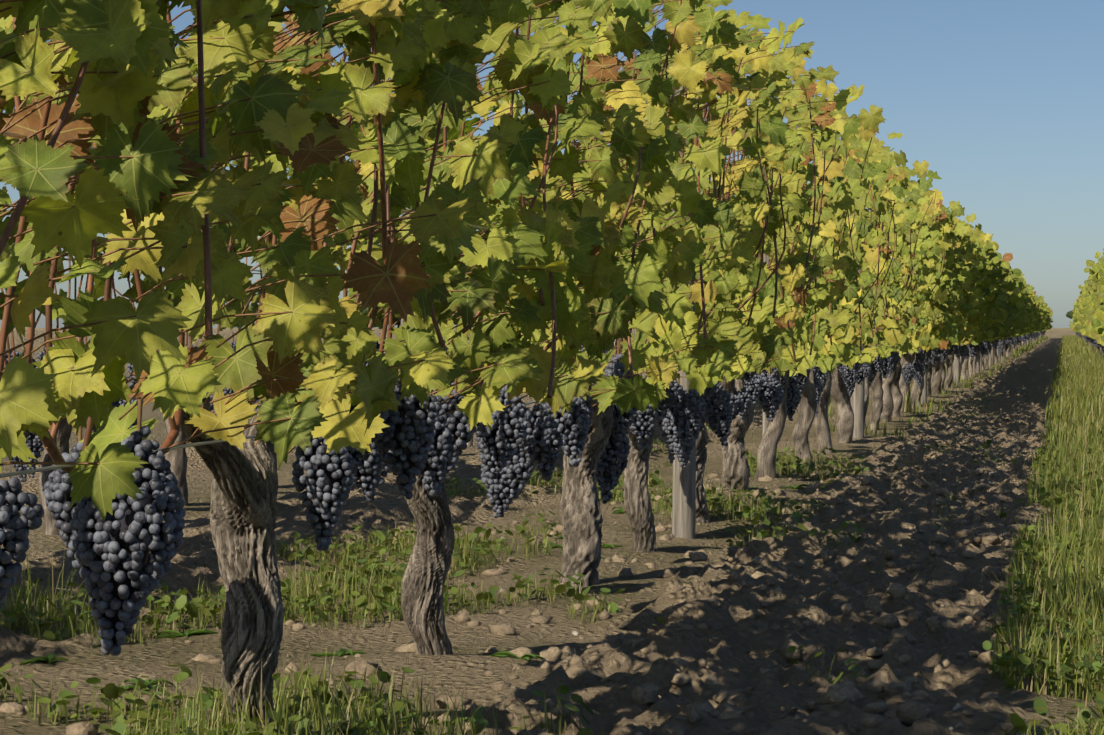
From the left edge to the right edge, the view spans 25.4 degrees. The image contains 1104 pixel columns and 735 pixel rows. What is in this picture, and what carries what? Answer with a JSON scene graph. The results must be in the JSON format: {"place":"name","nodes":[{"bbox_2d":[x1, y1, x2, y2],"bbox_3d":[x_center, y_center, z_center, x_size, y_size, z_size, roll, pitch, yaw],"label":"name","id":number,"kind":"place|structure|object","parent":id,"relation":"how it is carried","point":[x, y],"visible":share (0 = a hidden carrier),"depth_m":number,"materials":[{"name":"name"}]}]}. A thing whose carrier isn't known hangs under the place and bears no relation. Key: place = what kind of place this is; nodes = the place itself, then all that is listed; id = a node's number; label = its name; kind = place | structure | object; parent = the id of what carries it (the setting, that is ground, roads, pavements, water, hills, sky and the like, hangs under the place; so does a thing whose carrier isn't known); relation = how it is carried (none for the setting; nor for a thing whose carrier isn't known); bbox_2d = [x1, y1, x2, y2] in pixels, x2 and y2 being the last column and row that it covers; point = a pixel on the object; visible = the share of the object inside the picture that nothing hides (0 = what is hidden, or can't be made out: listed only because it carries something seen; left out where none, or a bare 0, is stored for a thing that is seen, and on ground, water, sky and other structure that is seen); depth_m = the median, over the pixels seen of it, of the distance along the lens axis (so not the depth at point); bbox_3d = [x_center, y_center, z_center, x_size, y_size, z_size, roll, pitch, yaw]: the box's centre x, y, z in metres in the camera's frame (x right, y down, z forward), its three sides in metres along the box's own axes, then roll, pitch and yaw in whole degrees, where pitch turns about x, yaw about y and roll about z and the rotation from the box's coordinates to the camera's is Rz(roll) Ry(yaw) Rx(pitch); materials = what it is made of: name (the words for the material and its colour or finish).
{"place":"outdoors","nodes":[
{"label":"outdoors","id":0,"kind":"place"},
{"bbox_2d":[0,328,1075,471],"bbox_3d":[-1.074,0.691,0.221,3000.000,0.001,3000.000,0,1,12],"label":"ground","id":1,"kind":"structure","parent":0,"point":[158,433],"depth_m":71.94,"materials":[{"name":"soil"}]},
{"bbox_2d":[219,301,1072,330],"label":"treeline","id":2,"kind":"object","parent":1,"relation":"on","point":[1069,314],"depth_m":405.38,"materials":[{"name":"green plant"}]},
{"bbox_2d":[0,338,1102,734],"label":"soil ground","id":3,"kind":"structure","parent":0,"point":[1016,390],"depth_m":5.21,"materials":[{"name":"brown soil"}]},
{"bbox_2d":[0,15,61,333],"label":"vine","id":4,"kind":"object","parent":3,"relation":"on","point":[3,224],"visible":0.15,"depth_m":6.35,"materials":[{"name":"green plant"}]},
{"bbox_2d":[0,18,186,534],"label":"vine","id":5,"kind":"object","parent":3,"relation":"on","point":[65,428],"visible":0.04,"depth_m":6.99,"materials":[{"name":"green plant"}]},
{"bbox_2d":[0,0,351,655],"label":"vine","id":6,"kind":"object","parent":3,"relation":"on","point":[131,73],"visible":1,"depth_m":2.50,"materials":[{"name":"green plant"}]},
{"bbox_2d":[74,41,281,505],"bbox_3d":[-1.260,-0.268,8.004,0.624,1.555,1.081,0,1,12],"label":"vine","id":7,"kind":"object","parent":3,"relation":"on","point":[177,459],"visible":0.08,"depth_m":8.01,"materials":[{"name":"green plant"}]},
{"bbox_2d":[222,124,375,483],"bbox_3d":[-1.006,-0.284,8.979,0.533,1.554,1.106,0,1,12],"label":"vine","id":8,"kind":"object","parent":3,"relation":"on","point":[339,256],"visible":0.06,"depth_m":9.20,"materials":[{"name":"green plant"}]},
{"bbox_2d":[58,0,542,730],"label":"vine","id":9,"kind":"object","parent":3,"relation":"on","point":[422,56],"visible":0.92,"depth_m":3.37,"materials":[{"name":"green plant"}]},
{"bbox_2d":[6,113,635,410],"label":"trellis posts","id":10,"kind":"object","parent":3,"relation":"on","point":[402,320],"depth_m":8.91,"materials":[{"name":"brown wood"}]},
{"bbox_2d":[20,457,853,689],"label":"weed rosettes","id":11,"kind":"object","parent":3,"relation":"on","point":[49,658],"visible":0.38,"depth_m":4.58,"materials":[{"name":"green plant"}]},
{"bbox_2d":[268,0,647,654],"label":"vine","id":12,"kind":"object","parent":3,"relation":"on","point":[546,240],"visible":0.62,"depth_m":4.32,"materials":[{"name":"green plant"}]},
{"bbox_2d":[0,31,1037,538],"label":"trellis posts","id":13,"kind":"object","parent":3,"relation":"on","point":[684,505],"depth_m":6.96,"materials":[{"name":"grey wood"}]},
{"bbox_2d":[0,461,1092,734],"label":"stones","id":14,"kind":"object","parent":3,"relation":"on","point":[838,691],"visible":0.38,"depth_m":4.58,"materials":[{"name":"stone"}]},
{"bbox_2d":[286,116,892,445],"bbox_3d":[5.337,-0.793,39.327,0.613,1.601,61.083,0,1,12],"label":"vine row","id":15,"kind":"object","parent":3,"relation":"on","point":[430,142],"depth_m":10.09,"materials":[{"name":"green plant"}]},
{"bbox_2d":[476,0,784,587],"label":"vine","id":16,"kind":"object","parent":3,"relation":"on","point":[623,391],"visible":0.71,"depth_m":5.45,"materials":[{"name":"green plant"}]},
{"bbox_2d":[600,1,780,551],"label":"vine","id":17,"kind":"object","parent":3,"relation":"on","point":[677,417],"visible":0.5,"depth_m":6.43,"materials":[{"name":"green plant"}]},
{"bbox_2d":[684,17,839,522],"bbox_3d":[0.531,-0.249,7.379,0.651,1.534,1.111,0,1,12],"label":"vine","id":18,"kind":"object","parent":3,"relation":"on","point":[747,174],"visible":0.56,"depth_m":7.32,"materials":[{"name":"green plant"}]},
{"bbox_2d":[715,59,885,491],"bbox_3d":[0.730,-0.283,8.352,0.659,1.510,1.053,1,1,31],"label":"vine","id":19,"kind":"object","parent":3,"relation":"on","point":[768,394],"visible":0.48,"depth_m":8.32,"materials":[{"name":"green plant"}]},
{"bbox_2d":[750,82,857,478],"bbox_3d":[0.909,-0.293,9.325,0.476,1.542,1.114,0,1,12],"label":"vine","id":20,"kind":"object","parent":3,"relation":"on","point":[839,194],"visible":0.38,"depth_m":9.32,"materials":[{"name":"green plant"}]},
{"bbox_2d":[770,135,888,452],"bbox_3d":[1.249,-0.317,11.333,0.598,1.532,1.074,0,1,12],"label":"vine","id":21,"kind":"object","parent":3,"relation":"on","point":[872,189],"visible":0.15,"depth_m":11.31,"materials":[{"name":"green plant"}]},
{"bbox_2d":[781,110,903,464],"bbox_3d":[1.099,-0.308,10.300,0.591,1.561,1.066,0,1,22],"label":"vine","id":22,"kind":"object","parent":3,"relation":"on","point":[853,137],"visible":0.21,"depth_m":10.29,"materials":[{"name":"green plant"}]},
{"bbox_2d":[807,146,928,443],"bbox_3d":[1.513,-0.334,12.188,0.725,1.543,1.268,0,1,12],"label":"vine","id":23,"kind":"object","parent":3,"relation":"on","point":[844,377],"visible":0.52,"depth_m":12.24,"materials":[{"name":"green plant"}]},
{"bbox_2d":[827,161,941,430],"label":"vine","id":24,"kind":"object","parent":3,"relation":"on","point":[902,212],"visible":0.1,"depth_m":13.28,"materials":[{"name":"green plant"}]},
{"bbox_2d":[867,168,951,429],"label":"vine","id":25,"kind":"object","parent":3,"relation":"on","point":[914,194],"visible":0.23,"depth_m":14.16,"materials":[{"name":"green plant"}]},
{"bbox_2d":[880,180,954,421],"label":"vine","id":26,"kind":"object","parent":3,"relation":"on","point":[922,297],"visible":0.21,"depth_m":15.16,"materials":[{"name":"green plant"}]},
{"bbox_2d":[891,189,971,416],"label":"vine","id":27,"kind":"object","parent":3,"relation":"on","point":[934,314],"visible":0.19,"depth_m":16.19,"materials":[{"name":"green plant"}]},
{"bbox_2d":[892,207,977,406],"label":"vine","id":28,"kind":"object","parent":3,"relation":"on","point":[950,258],"visible":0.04,"depth_m":18.15,"materials":[{"name":"green plant"}]},
{"bbox_2d":[899,199,971,411],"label":"vine","id":29,"kind":"object","parent":3,"relation":"on","point":[915,360],"visible":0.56,"depth_m":17.21,"materials":[{"name":"green plant"}]},
{"bbox_2d":[927,217,982,374],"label":"vine","id":30,"kind":"object","parent":3,"relation":"on","point":[964,307],"visible":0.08,"depth_m":19.00,"materials":[{"name":"green plant"}]},
{"bbox_2d":[927,216,984,396],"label":"vine","id":31,"kind":"object","parent":3,"relation":"on","point":[980,298],"visible":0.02,"depth_m":20.07,"materials":[{"name":"green plant"}]},
{"bbox_2d":[931,223,989,394],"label":"vine","id":32,"kind":"object","parent":3,"relation":"on","point":[937,380],"visible":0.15,"depth_m":21.06,"materials":[{"name":"green plant"}]},
{"bbox_2d":[941,240,992,391],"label":"vine","id":33,"kind":"object","parent":3,"relation":"on","point":[984,325],"visible":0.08,"depth_m":22.00,"materials":[{"name":"green plant"}]},
{"bbox_2d":[944,233,992,387],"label":"vine","id":34,"kind":"object","parent":3,"relation":"on","point":[948,381],"visible":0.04,"depth_m":23.05,"materials":[{"name":"green plant"}]},
{"bbox_2d":[946,240,1052,387],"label":"vine row","id":35,"kind":"object","parent":3,"relation":"on","point":[1018,308],"visible":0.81,"depth_m":31.27,"materials":[{"name":"green plant"}]},
{"bbox_2d":[1069,249,1103,356],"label":"vine row","id":36,"kind":"object","parent":3,"relation":"on","point":[1087,323],"visible":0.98,"depth_m":31.73,"materials":[{"name":"green plant"}]},
{"bbox_2d":[0,334,1103,734],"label":"grass","id":37,"kind":"structure","parent":0,"point":[1058,622],"depth_m":5.09,"materials":[{"name":"green plant"}]},
{"bbox_2d":[0,0,1103,327],"label":"sky","id":38,"kind":"structure","parent":0,"point":[1003,100],"materials":[{"name":"blue"}]}
]}

